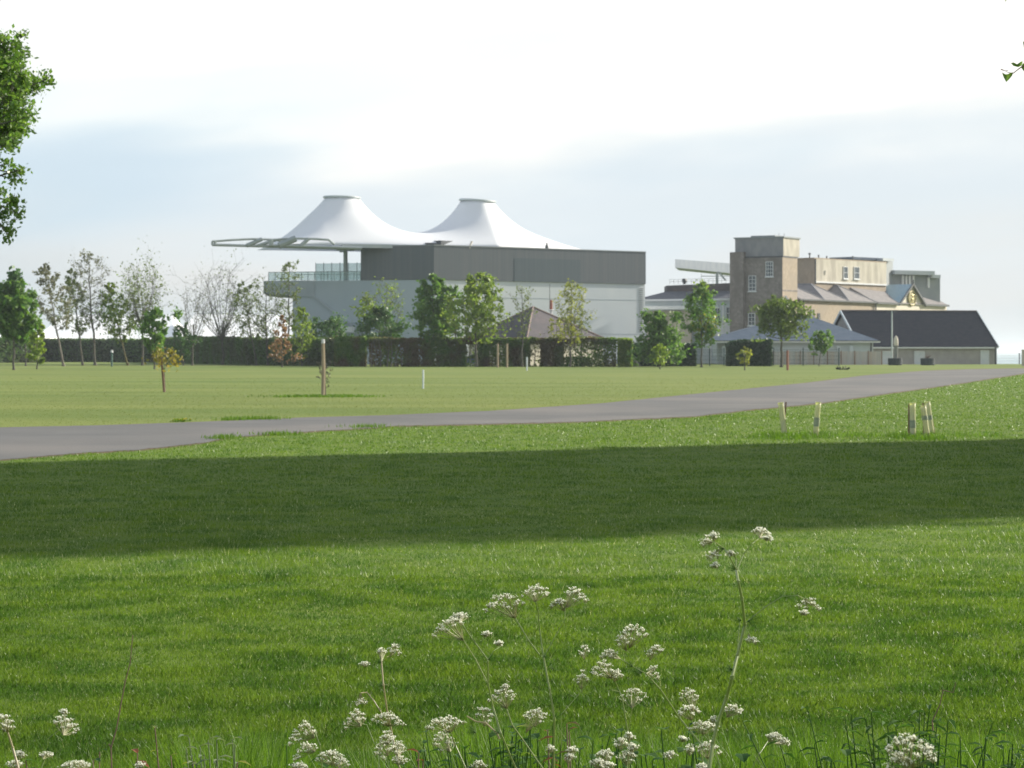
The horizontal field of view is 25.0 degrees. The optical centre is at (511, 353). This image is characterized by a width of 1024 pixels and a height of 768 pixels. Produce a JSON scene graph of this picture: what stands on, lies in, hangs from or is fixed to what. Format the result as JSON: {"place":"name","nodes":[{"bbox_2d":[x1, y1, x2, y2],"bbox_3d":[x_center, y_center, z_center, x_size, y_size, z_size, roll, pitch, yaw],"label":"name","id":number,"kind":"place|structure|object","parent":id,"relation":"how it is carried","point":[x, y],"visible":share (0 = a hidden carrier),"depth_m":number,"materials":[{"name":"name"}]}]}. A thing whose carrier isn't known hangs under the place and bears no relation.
{"place":"outdoors","nodes":[
{"label":"outdoors","id":0,"kind":"place"},
{"bbox_2d":[178,734,241,767],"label":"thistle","id":1,"kind":"object","parent":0,"point":[204,759],"visible":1,"depth_m":4.59,"materials":[{"name":"green plant"}]},
{"bbox_2d":[0,375,829,426],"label":"mown grass","id":2,"kind":"structure","parent":0,"point":[246,400],"depth_m":80.45,"materials":[{"name":"green plant"}]},
{"bbox_2d":[392,740,556,767],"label":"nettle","id":3,"kind":"object","parent":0,"point":[426,763],"visible":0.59,"depth_m":4.89,"materials":[{"name":"green plant"}]},
{"bbox_2d":[0,362,1023,767],"bbox_3d":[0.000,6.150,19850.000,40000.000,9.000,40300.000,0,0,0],"label":"ground","id":4,"kind":"structure","parent":0,"point":[146,376],"depth_m":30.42,"materials":[{"name":"green plant"}]},
{"bbox_2d":[0,714,18,767],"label":"cow parsley","id":5,"kind":"object","parent":4,"relation":"on","point":[5,727],"visible":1,"depth_m":3.69,"materials":[{"name":"white plant"}]},
{"bbox_2d":[0,265,43,369],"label":"round tree","id":6,"kind":"object","parent":4,"relation":"on","point":[16,302],"visible":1,"depth_m":226.32,"materials":[{"name":"green plant"}]},
{"bbox_2d":[0,0,56,245],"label":"broadleaf tree","id":7,"kind":"object","parent":4,"relation":"on","point":[17,80],"visible":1,"depth_m":21.66,"materials":[{"name":"green plant"}]},
{"bbox_2d":[25,316,46,368],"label":"tree","id":8,"kind":"object","parent":4,"relation":"on","point":[34,355],"visible":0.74,"depth_m":240.25,"materials":[{"name":"green plant"}]},
{"bbox_2d":[13,708,79,767],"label":"cow parsley","id":9,"kind":"object","parent":4,"relation":"on","point":[48,753],"visible":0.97,"depth_m":3.92,"materials":[{"name":"white plant"}]},
{"bbox_2d":[24,262,75,365],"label":"birch tree","id":10,"kind":"object","parent":4,"relation":"on","point":[49,315],"visible":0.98,"depth_m":291.90,"materials":[{"name":"green plant"}]},
{"bbox_2d":[57,268,92,364],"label":"slender tree","id":11,"kind":"object","parent":4,"relation":"on","point":[68,281],"visible":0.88,"depth_m":314.33,"materials":[{"name":"green plant"}]},
{"bbox_2d":[6,759,145,767],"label":"cow parsley","id":12,"kind":"object","parent":4,"relation":"on","point":[88,765],"visible":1,"depth_m":3.72,"materials":[{"name":"white plant"}]},
{"bbox_2d":[68,248,117,364],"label":"tall tree","id":13,"kind":"object","parent":4,"relation":"on","point":[90,296],"visible":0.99,"depth_m":314.37,"materials":[{"name":"green plant"}]},
{"bbox_2d":[44,315,182,340],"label":"marquee","id":14,"kind":"object","parent":4,"relation":"on","point":[67,333],"visible":0.24,"depth_m":513.23,"materials":[{"name":"fabric"}]},
{"bbox_2d":[89,282,138,364],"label":"crooked tree","id":15,"kind":"object","parent":4,"relation":"on","point":[111,312],"visible":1,"depth_m":314.01,"materials":[{"name":"green plant"}]},
{"bbox_2d":[108,635,132,767],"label":"dry stalk","id":16,"kind":"object","parent":4,"relation":"on","point":[119,709],"visible":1,"depth_m":4.20,"materials":[{"name":"green plant"}]},
{"bbox_2d":[113,238,180,364],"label":"vase tree","id":17,"kind":"object","parent":4,"relation":"on","point":[134,303],"visible":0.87,"depth_m":314.31,"materials":[{"name":"green plant"}]},
{"bbox_2d":[136,306,182,368],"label":"bushy tree","id":18,"kind":"object","parent":4,"relation":"on","point":[154,329],"visible":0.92,"depth_m":240.22,"materials":[{"name":"green plant"}]},
{"bbox_2d":[141,343,183,391],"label":"orange sapling","id":19,"kind":"object","parent":4,"relation":"on","point":[162,353],"visible":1,"depth_m":98.07,"materials":[{"name":"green plant"}]},
{"bbox_2d":[0,335,333,365],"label":"hedge","id":20,"kind":"object","parent":4,"relation":"on","point":[237,350],"visible":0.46,"depth_m":376.42,"materials":[{"name":"green plant"}]},
{"bbox_2d":[162,321,202,365],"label":"tree","id":21,"kind":"object","parent":4,"relation":"on","point":[184,331],"visible":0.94,"depth_m":306.21,"materials":[{"name":"green plant"}]},
{"bbox_2d":[168,258,229,364],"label":"bare tree","id":22,"kind":"object","parent":4,"relation":"on","point":[186,319],"visible":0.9,"depth_m":314.34,"materials":[{"name":"green plant"}]},
{"bbox_2d":[183,242,266,364],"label":"bare tree","id":23,"kind":"object","parent":4,"relation":"on","point":[222,334],"visible":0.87,"depth_m":331.19,"materials":[{"name":"grey plant"}]},
{"bbox_2d":[181,314,292,337],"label":"marquee","id":24,"kind":"object","parent":4,"relation":"on","point":[207,332],"visible":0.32,"depth_m":511.36,"materials":[{"name":"fabric"}]},
{"bbox_2d":[216,281,269,364],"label":"sparse tree","id":25,"kind":"object","parent":4,"relation":"on","point":[236,301],"visible":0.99,"depth_m":314.35,"materials":[{"name":"green plant"}]},
{"bbox_2d":[232,272,288,364],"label":"open tree","id":26,"kind":"object","parent":4,"relation":"on","point":[272,285],"visible":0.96,"depth_m":314.24,"materials":[{"name":"green plant"}]},
{"bbox_2d":[267,315,304,366],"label":"tree","id":27,"kind":"object","parent":4,"relation":"on","point":[279,340],"visible":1,"depth_m":272.49,"materials":[{"name":"brown plant"}]},
{"bbox_2d":[271,259,304,336],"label":"wispy tree","id":28,"kind":"object","parent":4,"relation":"on","point":[293,295],"visible":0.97,"depth_m":314.35,"materials":[{"name":"green plant"}]},
{"bbox_2d":[286,307,316,365],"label":"lime tree","id":29,"kind":"object","parent":4,"relation":"on","point":[300,317],"visible":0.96,"depth_m":298.80,"materials":[{"name":"green plant"}]},
{"bbox_2d":[289,749,349,767],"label":"cow parsley","id":30,"kind":"object","parent":4,"relation":"on","point":[331,763],"visible":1,"depth_m":3.70,"materials":[{"name":"white plant"}]},
{"bbox_2d":[321,339,325,394],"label":"stake","id":31,"kind":"object","parent":4,"relation":"on","point":[323,368],"visible":0.95,"depth_m":87.56,"materials":[{"name":"beige wood"}]},
{"bbox_2d":[301,309,353,344],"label":"dark shrub tree","id":32,"kind":"object","parent":4,"relation":"on","point":[333,324],"visible":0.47,"depth_m":306.02,"materials":[{"name":"green plant"}]},
{"bbox_2d":[288,709,374,767],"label":"cow parsley","id":33,"kind":"object","parent":4,"relation":"on","point":[357,721],"visible":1,"depth_m":3.81,"materials":[{"name":"white plant"}]},
{"bbox_2d":[333,335,367,366],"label":"hedge","id":34,"kind":"object","parent":4,"relation":"on","point":[351,350],"visible":1,"depth_m":288.52,"materials":[{"name":"green plant"}]},
{"bbox_2d":[352,644,405,767],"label":"cow parsley","id":35,"kind":"object","parent":4,"relation":"on","point":[362,700],"visible":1,"depth_m":4.19,"materials":[{"name":"white plant"}]},
{"bbox_2d":[346,291,413,356],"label":"dark tree","id":36,"kind":"object","parent":4,"relation":"on","point":[370,319],"visible":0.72,"depth_m":291.41,"materials":[{"name":"green plant"}]},
{"bbox_2d":[368,276,407,335],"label":"twiggy tree","id":37,"kind":"object","parent":4,"relation":"on","point":[392,288],"visible":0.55,"depth_m":299.02,"materials":[{"name":"green plant"}]},
{"bbox_2d":[374,730,409,767],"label":"cow parsley","id":38,"kind":"object","parent":4,"relation":"on","point":[388,737],"visible":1,"depth_m":3.75,"materials":[{"name":"white plant"}]},
{"bbox_2d":[211,195,645,363],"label":"grandstand","id":39,"kind":"object","parent":4,"relation":"on","point":[472,236],"visible":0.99,"depth_m":346.71,"materials":[{"name":"metal"}]},
{"bbox_2d":[405,273,465,361],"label":"maple tree","id":40,"kind":"object","parent":4,"relation":"on","point":[427,311],"visible":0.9,"depth_m":284.27,"materials":[{"name":"green plant"}]},
{"bbox_2d":[446,284,464,337],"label":"tree","id":41,"kind":"object","parent":4,"relation":"on","point":[450,289],"visible":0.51,"depth_m":284.92,"materials":[{"name":"green plant"}]},
{"bbox_2d":[424,715,487,767],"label":"cow parsley","id":42,"kind":"object","parent":4,"relation":"on","point":[445,730],"visible":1,"depth_m":3.95,"materials":[{"name":"white plant"}]},
{"bbox_2d":[432,612,515,767],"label":"cow parsley","id":43,"kind":"object","parent":4,"relation":"on","point":[461,615],"visible":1,"depth_m":3.89,"materials":[{"name":"white plant"}]},
{"bbox_2d":[438,270,518,366],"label":"spreading tree","id":44,"kind":"object","parent":4,"relation":"on","point":[479,314],"visible":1,"depth_m":278.13,"materials":[{"name":"green plant"}]},
{"bbox_2d":[368,336,616,366],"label":"hedge","id":45,"kind":"object","parent":4,"relation":"on","point":[454,351],"visible":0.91,"depth_m":283.91,"materials":[{"name":"green plant"}]},
{"bbox_2d":[475,683,549,767],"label":"cow parsley","id":46,"kind":"object","parent":4,"relation":"on","point":[503,689],"visible":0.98,"depth_m":4.29,"materials":[{"name":"white plant"}]},
{"bbox_2d":[504,284,537,366],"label":"faint tree","id":47,"kind":"object","parent":4,"relation":"on","point":[522,325],"visible":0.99,"depth_m":278.66,"materials":[{"name":"green plant"}]},
{"bbox_2d":[418,723,634,767],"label":"nettle","id":48,"kind":"object","parent":4,"relation":"on","point":[525,739],"visible":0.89,"depth_m":4.60,"materials":[{"name":"green plant"}]},
{"bbox_2d":[507,720,555,767],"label":"leafy weed","id":49,"kind":"object","parent":4,"relation":"on","point":[511,745],"visible":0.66,"depth_m":4.52,"materials":[{"name":"green plant"}]},
{"bbox_2d":[468,284,602,365],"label":"cottage","id":50,"kind":"structure","parent":4,"relation":"on","point":[539,322],"depth_m":303.59,"materials":[{"name":"beige paint"}]},
{"bbox_2d":[483,583,588,767],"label":"cow parsley","id":51,"kind":"object","parent":4,"relation":"on","point":[535,600],"visible":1,"depth_m":4.09,"materials":[{"name":"white plant"}]},
{"bbox_2d":[454,733,626,767],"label":"nettle","id":52,"kind":"object","parent":4,"relation":"on","point":[537,735],"visible":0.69,"depth_m":4.70,"materials":[{"name":"green plant"}]},
{"bbox_2d":[540,317,564,337],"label":"yellow bush","id":53,"kind":"object","parent":4,"relation":"on","point":[556,324],"visible":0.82,"depth_m":285.23,"materials":[{"name":"green plant"}]},
{"bbox_2d":[524,645,593,767],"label":"cow parsley","id":54,"kind":"object","parent":4,"relation":"on","point":[583,655],"visible":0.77,"depth_m":4.51,"materials":[{"name":"white plant"}]},
{"bbox_2d":[539,721,578,767],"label":"dock","id":55,"kind":"object","parent":4,"relation":"on","point":[548,737],"visible":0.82,"depth_m":4.42,"materials":[{"name":"green plant"}]},
{"bbox_2d":[550,278,595,366],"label":"yellow tree","id":56,"kind":"object","parent":4,"relation":"on","point":[571,328],"visible":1,"depth_m":278.70,"materials":[{"name":"green plant"}]},
{"bbox_2d":[545,731,640,767],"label":"cow parsley","id":57,"kind":"object","parent":4,"relation":"on","point":[595,762],"visible":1,"depth_m":3.59,"materials":[{"name":"white plant"}]},
{"bbox_2d":[201,393,1016,441],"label":"rough grass","id":58,"kind":"structure","parent":4,"relation":"on","point":[791,435],"depth_m":45.90,"materials":[{"name":"green plant"}]},
{"bbox_2d":[574,659,647,767],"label":"cow parsley","id":59,"kind":"object","parent":4,"relation":"on","point":[610,675],"visible":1,"depth_m":4.14,"materials":[{"name":"white plant"}]},
{"bbox_2d":[616,337,632,366],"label":"hedge","id":60,"kind":"object","parent":4,"relation":"on","point":[624,345],"visible":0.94,"depth_m":282.19,"materials":[{"name":"green plant"}]},
{"bbox_2d":[565,741,703,767],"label":"nettle","id":61,"kind":"object","parent":4,"relation":"on","point":[641,755],"visible":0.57,"depth_m":4.88,"materials":[{"name":"green plant"}]},
{"bbox_2d":[600,624,702,762],"bbox_3d":[0.242,1.058,3.996,0.180,1.184,0.082,0,0,-26],"label":"cow parsley","id":62,"kind":"object","parent":4,"relation":"on","point":[610,651],"visible":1,"depth_m":3.99,"materials":[{"name":"white plant"}]},
{"bbox_2d":[649,343,669,368],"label":"yellow sapling","id":63,"kind":"object","parent":4,"relation":"on","point":[660,347],"visible":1,"depth_m":235.84,"materials":[{"name":"green plant"}]},
{"bbox_2d":[626,308,695,366],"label":"tree","id":64,"kind":"object","parent":4,"relation":"on","point":[659,329],"visible":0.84,"depth_m":278.00,"materials":[{"name":"green plant"}]},
{"bbox_2d":[633,341,696,365],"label":"clipped shrub","id":65,"kind":"object","parent":4,"relation":"on","point":[689,360],"visible":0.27,"depth_m":290.60,"materials":[{"name":"green plant"}]},
{"bbox_2d":[609,722,749,767],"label":"nettle","id":66,"kind":"object","parent":4,"relation":"on","point":[743,757],"visible":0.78,"depth_m":4.50,"materials":[{"name":"green plant"}]},
{"bbox_2d":[663,735,721,767],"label":"cow parsley","id":67,"kind":"object","parent":4,"relation":"on","point":[688,751],"visible":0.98,"depth_m":3.55,"materials":[{"name":"white plant"}]},
{"bbox_2d":[676,279,731,366],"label":"light tree","id":68,"kind":"object","parent":4,"relation":"on","point":[706,303],"visible":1,"depth_m":272.05,"materials":[{"name":"green plant"}]},
{"bbox_2d":[678,687,743,767],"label":"cow parsley","id":69,"kind":"object","parent":4,"relation":"on","point":[692,707],"visible":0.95,"depth_m":3.85,"materials":[{"name":"white plant"}]},
{"bbox_2d":[736,346,752,369],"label":"pale sapling","id":70,"kind":"object","parent":4,"relation":"on","point":[748,354],"visible":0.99,"depth_m":223.00,"materials":[{"name":"green plant"}]},
{"bbox_2d":[724,338,772,365],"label":"shrub block","id":71,"kind":"object","parent":4,"relation":"on","point":[761,352],"visible":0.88,"depth_m":294.36,"materials":[{"name":"green plant"}]},
{"bbox_2d":[699,527,821,767],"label":"cow parsley","id":72,"kind":"object","parent":4,"relation":"on","point":[766,537],"visible":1,"depth_m":3.51,"materials":[{"name":"white plant"}]},
{"bbox_2d":[702,348,838,365],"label":"fence","id":73,"kind":"object","parent":4,"relation":"on","point":[773,357],"visible":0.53,"depth_m":299.99,"materials":[{"name":"green metal"}]},
{"bbox_2d":[752,732,790,767],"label":"cow parsley","id":74,"kind":"object","parent":4,"relation":"on","point":[784,741],"visible":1,"depth_m":3.80,"materials":[{"name":"white plant"}]},
{"bbox_2d":[748,294,816,366],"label":"umbrella tree","id":75,"kind":"object","parent":4,"relation":"on","point":[781,315],"visible":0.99,"depth_m":271.59,"materials":[{"name":"green plant"}]},
{"bbox_2d":[778,402,786,434],"bbox_3d":[5.381,1.343,45.941,0.197,0.747,0.125,0,0,0],"label":"tree guard","id":76,"kind":"object","parent":4,"relation":"on","point":[782,413],"visible":0.86,"depth_m":45.90,"materials":[{"name":"beige plastic"}]},
{"bbox_2d":[700,317,879,364],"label":"pavilion","id":77,"kind":"structure","parent":4,"relation":"on","point":[846,340],"depth_m":336.73,"materials":[{"name":"white paint"}]},
{"bbox_2d":[813,402,820,434],"bbox_3d":[6.115,1.315,46.287,0.167,0.679,0.119,0,0,0],"label":"tree guard","id":78,"kind":"object","parent":4,"relation":"on","point":[817,418],"visible":0.93,"depth_m":46.24,"materials":[{"name":"beige plastic"}]},
{"bbox_2d":[808,328,834,365],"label":"clipped tree","id":79,"kind":"object","parent":4,"relation":"on","point":[820,345],"visible":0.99,"depth_m":291.74,"materials":[{"name":"green plant"}]},
{"bbox_2d":[774,351,881,364],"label":"panel fence","id":80,"kind":"object","parent":4,"relation":"on","point":[863,358],"visible":0.89,"depth_m":332.00,"materials":[{"name":"grey wood"}]},
{"bbox_2d":[797,253,886,291],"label":"cream building","id":81,"kind":"structure","parent":4,"relation":"on","point":[827,273],"depth_m":391.46,"materials":[{"name":"beige stone"}]},
{"bbox_2d":[672,374,1023,418],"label":"lawn tufts","id":82,"kind":"object","parent":4,"relation":"on","point":[927,399],"visible":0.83,"depth_m":73.80,"materials":[{"name":"green plant"}]},
{"bbox_2d":[797,280,949,323],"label":"stone range","id":83,"kind":"structure","parent":4,"relation":"on","point":[830,304],"depth_m":388.50,"materials":[{"name":"beige paint"}]},
{"bbox_2d":[740,704,1011,767],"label":"leafy weed","id":84,"kind":"object","parent":4,"relation":"on","point":[937,725],"visible":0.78,"depth_m":5.22,"materials":[{"name":"green plant"}]},
{"bbox_2d":[815,749,939,767],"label":"nettle","id":85,"kind":"object","parent":4,"relation":"on","point":[847,752],"visible":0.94,"depth_m":4.57,"materials":[{"name":"green plant"}]},
{"bbox_2d":[831,257,940,301],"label":"modern extension","id":86,"kind":"object","parent":4,"relation":"on","point":[927,284],"visible":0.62,"depth_m":409.84,"materials":[{"name":"white paint"}]},
{"bbox_2d":[883,733,936,767],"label":"cow parsley","id":87,"kind":"object","parent":4,"relation":"on","point":[906,762],"visible":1,"depth_m":2.88,"materials":[{"name":"white plant"}]},
{"bbox_2d":[908,403,915,434],"bbox_3d":[7.840,1.320,45.262,0.150,0.700,0.130,0,0,0],"label":"tree guard","id":88,"kind":"object","parent":4,"relation":"on","point":[911,417],"visible":0.88,"depth_m":45.22,"materials":[{"name":"beige plastic"}]},
{"bbox_2d":[833,310,998,363],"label":"outbuilding","id":89,"kind":"structure","parent":4,"relation":"on","point":[953,336],"depth_m":346.10,"materials":[{"name":"black tile"}]},
{"bbox_2d":[914,351,924,363],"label":"door","id":90,"kind":"structure","parent":89,"relation":"in","point":[917,354],"depth_m":343.29,"materials":[{"name":"white paint"}]},
{"bbox_2d":[980,350,988,363],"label":"door","id":91,"kind":"structure","parent":89,"relation":"in","point":[984,354],"depth_m":345.48,"materials":[{"name":"white paint"}]},
{"bbox_2d":[920,403,929,435],"bbox_3d":[8.124,1.318,45.430,0.201,0.680,0.124,0,0,0],"label":"tree guard","id":92,"kind":"object","parent":4,"relation":"on","point":[924,416],"visible":0.87,"depth_m":45.38,"materials":[{"name":"beige plastic"}]},
{"bbox_2d":[833,731,1023,767],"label":"nettle","id":93,"kind":"object","parent":4,"relation":"on","point":[1017,755],"visible":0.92,"depth_m":4.82,"materials":[{"name":"green plant"}]},
{"bbox_2d":[925,401,934,432],"bbox_3d":[8.504,1.314,46.996,0.217,0.685,0.114,0,0,0],"label":"tree guard","id":94,"kind":"object","parent":4,"relation":"on","point":[930,418],"visible":0.84,"depth_m":46.95,"materials":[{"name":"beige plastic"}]},
{"bbox_2d":[853,734,1023,767],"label":"leafy weed","id":95,"kind":"object","parent":4,"relation":"on","point":[891,736],"visible":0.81,"depth_m":5.03,"materials":[{"name":"green plant"}]},
{"bbox_2d":[1001,0,1023,81],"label":"young tree","id":96,"kind":"object","parent":4,"relation":"on","point":[1007,77],"visible":1,"depth_m":6.00,"materials":[{"name":"green plant"}]},
{"bbox_2d":[0,368,1023,460],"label":"road","id":97,"kind":"structure","parent":0,"point":[20,442],"depth_m":58.95,"materials":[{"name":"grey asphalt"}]},
{"bbox_2d":[0,706,1023,767],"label":"long grass","id":98,"kind":"structure","parent":0,"point":[274,760],"depth_m":6.75,"materials":[{"name":"green plant"}]},
{"bbox_2d":[0,478,1023,763],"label":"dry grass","id":99,"kind":"structure","parent":0,"point":[494,604],"depth_m":14.99,"materials":[{"name":"plant"}]},
{"bbox_2d":[0,0,1023,353],"label":"sky","id":100,"kind":"structure","parent":0,"point":[669,130],"materials":[{"name":"white"}]},
{"bbox_2d":[645,278,729,362],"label":"panelled building","id":101,"kind":"structure","parent":0,"point":[669,299],"depth_m":373.12,"materials":[{"name":"metal"}]},
{"bbox_2d":[675,259,729,283],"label":"cantilever roof","id":102,"kind":"structure","parent":101,"relation":"on","point":[720,269],"depth_m":402.99,"materials":[{"name":"metal"}]},
{"bbox_2d":[730,235,800,331],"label":"stone tower","id":103,"kind":"structure","parent":0,"point":[763,268],"depth_m":364.52,"materials":[{"name":"brown stone"}]},
{"bbox_2d":[747,275,756,291],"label":"window","id":104,"kind":"structure","parent":103,"relation":"in","point":[751,279],"depth_m":364.45,"materials":[{"name":"white glass"}]},
{"bbox_2d":[765,261,773,277],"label":"window","id":105,"kind":"structure","parent":103,"relation":"in","point":[769,265],"depth_m":363.03,"materials":[{"name":"white glass"}]},
{"bbox_2d":[997,354,1021,363],"bbox_3d":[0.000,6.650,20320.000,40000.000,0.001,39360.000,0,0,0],"label":"sea","id":106,"kind":"structure","parent":0,"point":[1004,359],"depth_m":2454.78,"materials":[{"name":"liquid"}]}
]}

